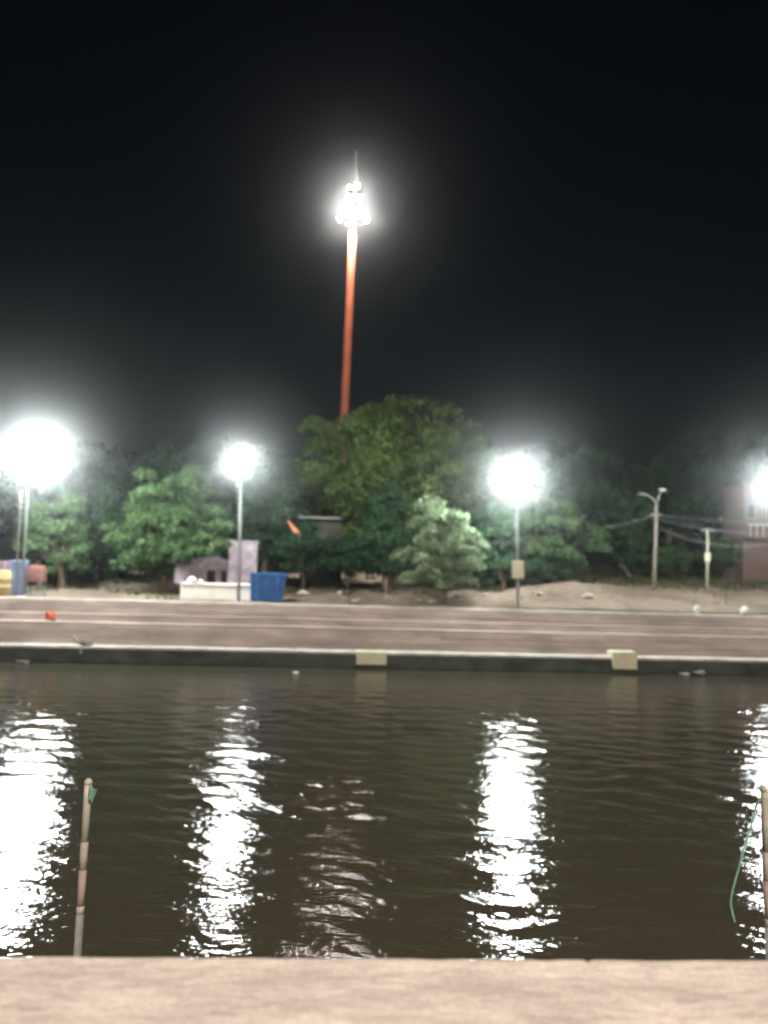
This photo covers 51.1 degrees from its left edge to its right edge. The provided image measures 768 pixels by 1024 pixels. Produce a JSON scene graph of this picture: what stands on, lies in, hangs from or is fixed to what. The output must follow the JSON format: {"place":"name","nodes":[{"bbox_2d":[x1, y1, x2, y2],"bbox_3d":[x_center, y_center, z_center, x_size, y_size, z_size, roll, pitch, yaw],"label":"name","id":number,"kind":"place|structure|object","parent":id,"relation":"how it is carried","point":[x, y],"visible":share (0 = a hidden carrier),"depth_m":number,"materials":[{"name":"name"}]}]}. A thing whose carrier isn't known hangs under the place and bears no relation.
{"place":"outdoors","nodes":[
{"label":"outdoors","id":0,"kind":"place"},
{"bbox_2d":[0,661,767,961],"bbox_3d":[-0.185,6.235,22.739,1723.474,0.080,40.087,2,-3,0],"label":"river water","id":1,"kind":"structure","parent":0,"point":[280,812],"depth_m":15.67,"materials":[{"name":"brown liquid"}]},
{"bbox_2d":[693,670,705,675],"bbox_3d":[14.299,7.294,36.455,0.569,0.244,0.484,1,-3,18],"label":"floating scrap","id":2,"kind":"object","parent":1,"relation":"on","point":[701,672],"visible":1,"depth_m":36.31,"materials":[{"name":"grey plastic"}]},
{"bbox_2d":[0,957,767,1023],"bbox_3d":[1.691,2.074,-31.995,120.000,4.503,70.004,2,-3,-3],"label":"ledge","id":3,"kind":"object","parent":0,"point":[85,990],"visible":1,"depth_m":2.77,"materials":[{"name":"concrete"}]},
{"bbox_2d":[0,596,767,674],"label":"stepped embankment","id":4,"kind":"structure","parent":0,"point":[148,631],"depth_m":37.81,"materials":[{"name":"grey concrete"}]},
{"bbox_2d":[14,491,21,595],"bbox_3d":[-18.805,1.761,41.312,0.139,5.660,0.139,3,-3,-22],"label":"steel pole","id":5,"kind":"object","parent":4,"relation":"on","point":[17,552],"visible":0.89,"depth_m":41.28,"materials":[{"name":"grey metal"}]},
{"bbox_2d":[10,433,64,596],"bbox_3d":[-17.609,0.352,40.485,2.440,8.509,2.440,0,-4,33],"label":"street lamp","id":6,"kind":"object","parent":4,"relation":"on","point":[36,454],"visible":0.99,"depth_m":40.05,"materials":[{"name":"metal"}]},
{"bbox_2d":[46,611,55,620],"bbox_3d":[-15.519,4.844,37.449,0.324,0.474,0.405,0,-4,29],"label":"orange bundle","id":7,"kind":"object","parent":4,"relation":"on","point":[51,615],"visible":1,"depth_m":37.38,"materials":[{"name":"plastic"}]},
{"bbox_2d":[72,635,82,653],"bbox_3d":[-13.254,5.736,34.922,0.860,0.771,0.250,-1,-4,41],"label":"broken stick","id":8,"kind":"object","parent":4,"relation":"on","point":[77,641],"visible":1,"depth_m":35.01,"materials":[{"name":"beige wood"}]},
{"bbox_2d":[79,640,93,645],"bbox_3d":[-12.947,5.706,35.044,0.635,0.245,0.293,4,-4,-32],"label":"rag heap","id":9,"kind":"object","parent":4,"relation":"on","point":[86,643],"visible":1,"depth_m":34.92,"materials":[{"name":"grey fabric"}]},
{"bbox_2d":[180,582,251,600],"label":"white platform","id":10,"kind":"structure","parent":4,"relation":"on","point":[196,590],"depth_m":42.79,"materials":[{"name":"white concrete"}]},
{"bbox_2d":[187,576,196,582],"bbox_3d":[-10.339,3.640,43.235,0.526,0.353,0.518,2,-3,0],"label":"cloth bundle","id":11,"kind":"object","parent":10,"relation":"on","point":[192,579],"visible":0.96,"depth_m":43.03,"materials":[{"name":"white fabric"}]},
{"bbox_2d":[226,450,255,602],"bbox_3d":[-7.518,0.889,41.473,1.479,8.154,1.479,2,-3,-11],"label":"street lamp","id":12,"kind":"object","parent":4,"relation":"on","point":[240,462],"visible":0.99,"depth_m":41.29,"materials":[{"name":"metal"}]},
{"bbox_2d":[356,648,386,664],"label":"mooring block","id":13,"kind":"structure","parent":4,"relation":"on","point":[371,657],"depth_m":35.47,"materials":[{"name":"beige concrete"}]},
{"bbox_2d":[389,494,491,603],"bbox_3d":[3.023,2.186,43.889,5.562,6.382,4.403,2,-3,0],"label":"broadleaf tree","id":14,"kind":"object","parent":4,"relation":"on","point":[459,546],"visible":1,"depth_m":42.93,"materials":[{"name":"green plant"}]},
{"bbox_2d":[497,463,535,609],"bbox_3d":[6.923,1.432,42.507,1.910,8.039,1.912,2,-3,-11],"label":"street lamp","id":15,"kind":"object","parent":4,"relation":"on","point":[516,479],"visible":0.99,"depth_m":42.16,"materials":[{"name":"metal"}]},
{"bbox_2d":[607,648,636,669],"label":"mooring block","id":16,"kind":"structure","parent":4,"relation":"on","point":[624,659],"depth_m":36.38,"materials":[{"name":"beige concrete"}]},
{"bbox_2d":[694,605,699,613],"bbox_3d":[16.674,5.205,42.860,0.228,0.511,0.270,3,-3,-23],"label":"litter bag","id":17,"kind":"object","parent":4,"relation":"on","point":[697,608],"visible":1,"depth_m":42.78,"materials":[{"name":"white plastic"}]},
{"bbox_2d":[762,475,767,495],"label":"street lamp","id":18,"kind":"object","parent":4,"relation":"on","point":[765,485],"visible":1,"depth_m":44.17,"materials":[{"name":"metal"}]},
{"bbox_2d":[0,517,767,613],"bbox_3d":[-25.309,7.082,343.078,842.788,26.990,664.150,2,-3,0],"label":"bank ground","id":19,"kind":"structure","parent":0,"point":[569,593],"depth_m":46.82,"materials":[{"name":"soil"}]},
{"bbox_2d":[0,561,10,569],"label":"cloth screen","id":20,"kind":"object","parent":19,"relation":"on","point":[5,565],"visible":0.26,"depth_m":42.97,"materials":[{"name":"fabric"}]},
{"bbox_2d":[0,570,11,595],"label":"storage drum","id":21,"kind":"object","parent":19,"relation":"on","point":[5,581],"visible":1,"depth_m":41.26,"materials":[{"name":"yellow plastic"}]},
{"bbox_2d":[10,560,29,594],"bbox_3d":[-19.205,3.456,42.318,0.715,1.816,0.888,2,-3,-4],"label":"blue cabin","id":22,"kind":"object","parent":19,"relation":"on","point":[13,566],"visible":0.56,"depth_m":41.93,"materials":[{"name":"blue metal"}]},
{"bbox_2d":[26,565,46,595],"bbox_3d":[-18.362,3.594,42.479,0.982,1.609,0.790,2,-3,-4],"label":"covered stall","id":23,"kind":"object","parent":19,"relation":"on","point":[37,574],"visible":1,"depth_m":42.18,"materials":[{"name":"fabric"}]},
{"bbox_2d":[10,475,94,587],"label":"broadleaf tree","id":24,"kind":"object","parent":19,"relation":"on","point":[46,534],"visible":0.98,"depth_m":47.22,"materials":[{"name":"green plant"}]},
{"bbox_2d":[37,552,72,583],"bbox_3d":[-20.670,3.610,49.805,3.252,2.497,2.505,2,-3,0],"label":"shrub","id":25,"kind":"object","parent":19,"relation":"on","point":[50,576],"visible":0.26,"depth_m":49.31,"materials":[{"name":"green plant"}]},
{"bbox_2d":[0,441,120,558],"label":"broadleaf tree","id":26,"kind":"object","parent":19,"relation":"on","point":[71,469],"visible":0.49,"depth_m":69.18,"materials":[{"name":"green plant"}]},
{"bbox_2d":[56,556,98,583],"bbox_3d":[-19.215,3.743,50.699,3.020,2.394,2.311,-1,-4,42],"label":"shrub","id":27,"kind":"object","parent":19,"relation":"on","point":[88,574],"visible":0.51,"depth_m":50.15,"materials":[{"name":"green plant"}]},
{"bbox_2d":[79,480,125,580],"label":"broadleaf tree","id":28,"kind":"object","parent":19,"relation":"on","point":[105,503],"visible":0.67,"depth_m":53.45,"materials":[{"name":"green plant"}]},
{"bbox_2d":[92,553,144,581],"bbox_3d":[-17.625,3.881,53.041,4.169,2.431,2.569,2,-3,0],"label":"shrub","id":29,"kind":"object","parent":19,"relation":"on","point":[105,559],"visible":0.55,"depth_m":52.47,"materials":[{"name":"green plant"}]},
{"bbox_2d":[72,439,168,549],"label":"broadleaf tree","id":30,"kind":"object","parent":19,"relation":"on","point":[123,480],"visible":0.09,"depth_m":80.36,"materials":[{"name":"green plant"}]},
{"bbox_2d":[132,568,169,577],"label":"shrub","id":31,"kind":"object","parent":19,"relation":"on","point":[154,573],"visible":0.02,"depth_m":53.37,"materials":[{"name":"green plant"}]},
{"bbox_2d":[99,464,234,591],"bbox_3d":[-12.657,1.091,47.964,8.425,8.123,6.796,2,-3,0],"label":"broadleaf tree","id":32,"kind":"object","parent":19,"relation":"on","point":[167,542],"visible":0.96,"depth_m":46.37,"materials":[{"name":"green plant"}]},
{"bbox_2d":[115,433,249,544],"bbox_3d":[-15.829,-0.436,64.158,11.283,12.062,9.962,2,-3,0],"label":"broadleaf tree","id":33,"kind":"object","parent":19,"relation":"on","point":[222,480],"visible":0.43,"depth_m":62.16,"materials":[{"name":"green plant"}]},
{"bbox_2d":[174,542,227,582],"bbox_3d":[-10.575,2.981,47.279,3.077,2.412,2.150,2,-3,-4],"label":"shrine","id":34,"kind":"object","parent":19,"relation":"on","point":[208,569],"visible":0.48,"depth_m":46.22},
{"bbox_2d":[204,440,272,550],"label":"broadleaf tree","id":35,"kind":"object","parent":19,"relation":"on","point":[255,450],"visible":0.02,"depth_m":78.83,"materials":[{"name":"green plant"}]},
{"bbox_2d":[228,540,258,583],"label":"wall block","id":36,"kind":"structure","parent":19,"relation":"on","point":[249,557],"depth_m":45.81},
{"bbox_2d":[250,572,287,602],"bbox_3d":[-6.177,4.044,43.016,1.945,1.566,1.400,2,-3,-4],"label":"waste skip","id":37,"kind":"object","parent":19,"relation":"on","point":[264,586],"visible":0.96,"depth_m":42.45,"materials":[{"name":"blue paint"}]},
{"bbox_2d":[221,469,320,572],"bbox_3d":[-7.368,1.160,53.544,6.902,8.366,6.697,2,-3,0],"label":"broadleaf tree","id":38,"kind":"object","parent":19,"relation":"on","point":[271,513],"visible":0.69,"depth_m":52.96,"materials":[{"name":"green plant"}]},
{"bbox_2d":[224,446,343,572],"bbox_3d":[-7.002,0.252,60.153,9.935,10.795,8.107,2,-3,0],"label":"broadleaf tree","id":39,"kind":"object","parent":19,"relation":"on","point":[282,465],"visible":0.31,"depth_m":58.61,"materials":[{"name":"green plant"}]},
{"bbox_2d":[274,522,325,589],"bbox_3d":[-5.255,2.968,49.872,3.352,4.769,3.737,2,-3,0],"label":"shrub","id":40,"kind":"object","parent":19,"relation":"on","point":[296,544],"visible":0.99,"depth_m":49.49,"materials":[{"name":"green plant"}]},
{"bbox_2d":[287,520,302,535],"bbox_3d":[-5.475,1.002,49.670,1.053,0.973,0.160,2,-3,0],"label":"saffron cloth","id":41,"kind":"object","parent":40,"relation":"hanging from","point":[294,529],"visible":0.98,"depth_m":49.65,"materials":[{"name":"orange fabric"}]},
{"bbox_2d":[296,590,309,596],"bbox_3d":[-4.650,4.672,46.120,0.841,0.403,0.622,2,-3,-14],"label":"stone","id":42,"kind":"object","parent":19,"relation":"on","point":[303,593],"visible":0.95,"depth_m":45.96,"materials":[{"name":"beige stone"}]},
{"bbox_2d":[298,516,342,588],"bbox_3d":[-4.303,2.827,54.497,2.861,4.828,4.000,2,-3,-2],"label":"hut","id":43,"kind":"object","parent":19,"relation":"on","point":[330,528],"visible":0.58,"depth_m":53.24,"materials":[{"name":"grey concrete"}]},
{"bbox_2d":[317,562,331,588],"bbox_3d":[-3.926,4.135,53.217,0.900,1.900,0.100,2,-3,-2],"label":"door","id":44,"kind":"structure","parent":43,"relation":"in","point":[324,578],"depth_m":53.15,"materials":[{"name":"black"}]},
{"bbox_2d":[307,472,358,544],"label":"broadleaf tree","id":45,"kind":"object","parent":19,"relation":"on","point":[338,510],"visible":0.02,"depth_m":64.73,"materials":[{"name":"green plant"}]},
{"bbox_2d":[316,535,374,594],"bbox_3d":[-2.439,3.493,49.742,3.678,4.219,3.148,2,-3,0],"label":"shrub","id":46,"kind":"object","parent":19,"relation":"on","point":[350,557],"visible":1,"depth_m":49.51,"materials":[{"name":"green plant"}]},
{"bbox_2d":[337,150,368,578],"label":"light mast","id":47,"kind":"object","parent":19,"relation":"on","point":[353,219],"visible":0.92,"depth_m":70.88,"materials":[{"name":"orange paint"}]},
{"bbox_2d":[352,599,361,603],"bbox_3d":[-1.469,4.803,43.352,0.532,0.276,0.397,0,-3,25],"label":"stone","id":48,"kind":"object","parent":19,"relation":"on","point":[358,601],"visible":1,"depth_m":43.26,"materials":[{"name":"grey stone"}]},
{"bbox_2d":[348,480,415,591],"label":"broadleaf tree","id":49,"kind":"object","parent":19,"relation":"on","point":[382,541],"visible":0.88,"depth_m":50.76,"materials":[{"name":"green plant"}]},
{"bbox_2d":[376,543,419,591],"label":"broadleaf tree","id":50,"kind":"object","parent":19,"relation":"on","point":[411,568],"visible":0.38,"depth_m":51.20,"materials":[{"name":"green plant"}]},
{"bbox_2d":[29,565,767,605],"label":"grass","id":51,"kind":"structure","parent":19,"relation":"on","point":[675,578],"depth_m":55.24,"materials":[{"name":"green plant"}]},
{"bbox_2d":[292,393,513,585],"bbox_3d":[1.775,-1.408,56.595,16.554,14.188,14.146,2,-3,0],"label":"broadleaf tree","id":52,"kind":"object","parent":19,"relation":"on","point":[374,462],"visible":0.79,"depth_m":55.03,"materials":[{"name":"green plant"}]},
{"bbox_2d":[452,591,460,595],"bbox_3d":[4.119,4.662,45.815,0.528,0.304,0.421,1,-3,10],"label":"stone","id":53,"kind":"object","parent":19,"relation":"on","point":[456,593],"visible":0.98,"depth_m":45.72,"materials":[{"name":"grey stone"}]},
{"bbox_2d":[445,563,496,588],"bbox_3d":[5.575,3.852,50.491,3.570,2.710,3.052,0,-3,27],"label":"shrub","id":54,"kind":"object","parent":19,"relation":"on","point":[476,573],"visible":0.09,"depth_m":49.77,"materials":[{"name":"green plant"}]},
{"bbox_2d":[465,500,525,591],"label":"broadleaf tree","id":55,"kind":"object","parent":19,"relation":"on","point":[500,554],"visible":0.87,"depth_m":47.70,"materials":[{"name":"green plant"}]},
{"bbox_2d":[460,448,557,560],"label":"broadleaf tree","id":56,"kind":"object","parent":19,"relation":"on","point":[527,453],"visible":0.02,"depth_m":78.66,"materials":[{"name":"green plant"}]},
{"bbox_2d":[477,490,612,584],"bbox_3d":[9.853,1.831,50.663,8.529,6.556,6.495,3,-3,-21],"label":"broadleaf tree","id":57,"kind":"object","parent":19,"relation":"on","point":[552,527],"visible":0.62,"depth_m":50.01,"materials":[{"name":"green plant"}]},
{"bbox_2d":[524,548,572,584],"bbox_3d":[9.889,3.562,49.350,3.091,2.754,3.488,-1,-4,45],"label":"shrub","id":58,"kind":"object","parent":19,"relation":"on","point":[540,567],"visible":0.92,"depth_m":48.85,"materials":[{"name":"green plant"}]},
{"bbox_2d":[466,439,643,562],"bbox_3d":[13.319,-0.134,61.973,12.723,10.587,11.336,3,-4,-29],"label":"broadleaf tree","id":59,"kind":"object","parent":19,"relation":"on","point":[580,487],"visible":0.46,"depth_m":59.81,"materials":[{"name":"green plant"}]},
{"bbox_2d":[582,592,593,597],"bbox_3d":[11.417,4.662,45.039,0.670,0.347,0.512,2,-3,2],"label":"stone","id":60,"kind":"object","parent":19,"relation":"on","point":[588,595],"visible":1,"depth_m":44.86,"materials":[{"name":"beige stone"}]},
{"bbox_2d":[619,563,632,579],"bbox_3d":[14.354,3.539,47.712,0.878,0.999,0.209,2,-3,0],"label":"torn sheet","id":61,"kind":"object","parent":19,"relation":"on","point":[624,569],"visible":1,"depth_m":47.70,"materials":[{"name":"grey fabric"}]},
{"bbox_2d":[595,492,660,578],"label":"broadleaf tree","id":62,"kind":"object","parent":19,"relation":"on","point":[631,538],"visible":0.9,"depth_m":59.29,"materials":[{"name":"green plant"}]},
{"bbox_2d":[581,453,690,563],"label":"broadleaf tree","id":63,"kind":"object","parent":19,"relation":"on","point":[611,478],"visible":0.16,"depth_m":84.64,"materials":[{"name":"green plant"}]},
{"bbox_2d":[638,488,665,589],"bbox_3d":[16.755,1.907,50.420,1.680,6.820,0.256,2,-3,0],"label":"unlit lamp post","id":64,"kind":"object","parent":19,"relation":"on","point":[656,514],"visible":0.96,"depth_m":50.35,"materials":[{"name":"metal"}]},
{"bbox_2d":[603,515,654,527],"bbox_3d":[12.030,0.626,51.483,10.344,1.132,0.034,1,-3,11],"label":"overhead wire","id":65,"kind":"object","parent":64,"relation":"attached to","point":[629,522],"visible":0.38,"depth_m":50.79,"materials":[{"name":"black metal"}]},
{"bbox_2d":[657,527,766,545],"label":"overhead wire","id":66,"kind":"object","parent":64,"relation":"attached to","point":[710,543],"visible":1,"depth_m":48.39,"materials":[{"name":"black metal"}]},
{"bbox_2d":[660,519,764,533],"bbox_3d":[20.463,0.813,47.482,9.019,0.968,0.030,-1,-4,42],"label":"overhead wire","id":67,"kind":"object","parent":64,"relation":"attached to","point":[716,530],"visible":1,"depth_m":47.95,"materials":[{"name":"black metal"}]},
{"bbox_2d":[661,515,767,522],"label":"overhead wire","id":68,"kind":"object","parent":64,"relation":"attached to","point":[715,520],"visible":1,"depth_m":48.01,"materials":[{"name":"black metal"}]},
{"bbox_2d":[612,436,732,572],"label":"broadleaf tree","id":69,"kind":"object","parent":19,"relation":"on","point":[655,479],"visible":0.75,"depth_m":69.08,"materials":[{"name":"green plant"}]},
{"bbox_2d":[648,544,696,577],"bbox_3d":[21.398,3.918,59.984,3.116,3.068,3.155,-1,-4,38],"label":"shrub","id":70,"kind":"object","parent":19,"relation":"on","point":[672,557],"visible":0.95,"depth_m":59.38,"materials":[{"name":"green plant"}]},
{"bbox_2d":[700,529,713,588],"bbox_3d":[21.394,3.217,53.220,0.900,4.232,0.200,2,-3,0],"label":"marker post","id":71,"kind":"object","parent":19,"relation":"on","point":[707,557],"visible":0.94,"depth_m":53.16,"materials":[{"name":"white metal"}]},
{"bbox_2d":[691,534,748,579],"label":"broadleaf tree","id":72,"kind":"object","parent":19,"relation":"on","point":[731,553],"visible":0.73,"depth_m":60.63,"materials":[{"name":"green plant"}]},
{"bbox_2d":[689,430,767,517],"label":"broadleaf tree","id":73,"kind":"object","parent":19,"relation":"on","point":[753,471],"visible":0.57,"depth_m":83.81,"materials":[{"name":"green plant"}]},
{"bbox_2d":[720,483,767,581],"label":"pink house","id":74,"kind":"structure","parent":19,"relation":"on","point":[747,503],"depth_m":60.14,"materials":[{"name":"paint"}]},
{"bbox_2d":[747,504,754,518],"bbox_3d":[27.445,-0.049,60.124,0.620,1.100,0.075,2,-3,2],"label":"window","id":75,"kind":"structure","parent":74,"relation":"in","point":[750,507],"depth_m":60.09,"materials":[{"name":"grey glass"}]},
{"bbox_2d":[766,504,767,518],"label":"window","id":76,"kind":"structure","parent":74,"relation":"in","point":[766,504],"depth_m":60.06,"materials":[{"name":"white"}]},
{"bbox_2d":[0,0,767,614],"label":"sky","id":77,"kind":"structure","parent":0,"point":[564,239],"materials":[{"name":"black"}]},
{"bbox_2d":[740,606,748,615],"bbox_3d":[19.290,5.282,43.050,0.449,0.537,0.308,1,-3,18],"label":"litter bag","id":78,"kind":"object","parent":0,"point":[744,610],"visible":1,"depth_m":42.97,"materials":[{"name":"white plastic"}]},
{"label":"lower bathing steps","id":79,"kind":"structure","parent":0,"visible":0},
{"bbox_2d":[73,778,92,956],"bbox_3d":[-1.751,2.415,4.573,0.220,1.770,0.214,2,-3,0],"label":"pole","id":80,"kind":"object","parent":79,"relation":"on","point":[81,889],"visible":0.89,"depth_m":4.58,"materials":[{"name":"grey paint"}]},
{"bbox_2d":[88,785,96,804],"bbox_3d":[-1.659,1.609,4.574,0.052,0.106,0.030,2,-3,0],"label":"green rag","id":81,"kind":"object","parent":80,"relation":"attached to","point":[92,791],"visible":1,"depth_m":4.57,"materials":[{"name":"fabric"}]},
{"bbox_2d":[760,785,767,960],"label":"guard post","id":82,"kind":"object","parent":79,"relation":"on","point":[764,811],"visible":0.97,"depth_m":4.59,"materials":[{"name":"grey paint"}]},
{"bbox_2d":[729,796,763,922],"bbox_3d":[2.068,1.978,4.583,0.198,0.710,0.016,2,-3,0],"label":"hanging rope","id":83,"kind":"object","parent":82,"relation":"hanging from","point":[742,855],"visible":1,"depth_m":4.58,"materials":[{"name":"green fabric"}]}
]}

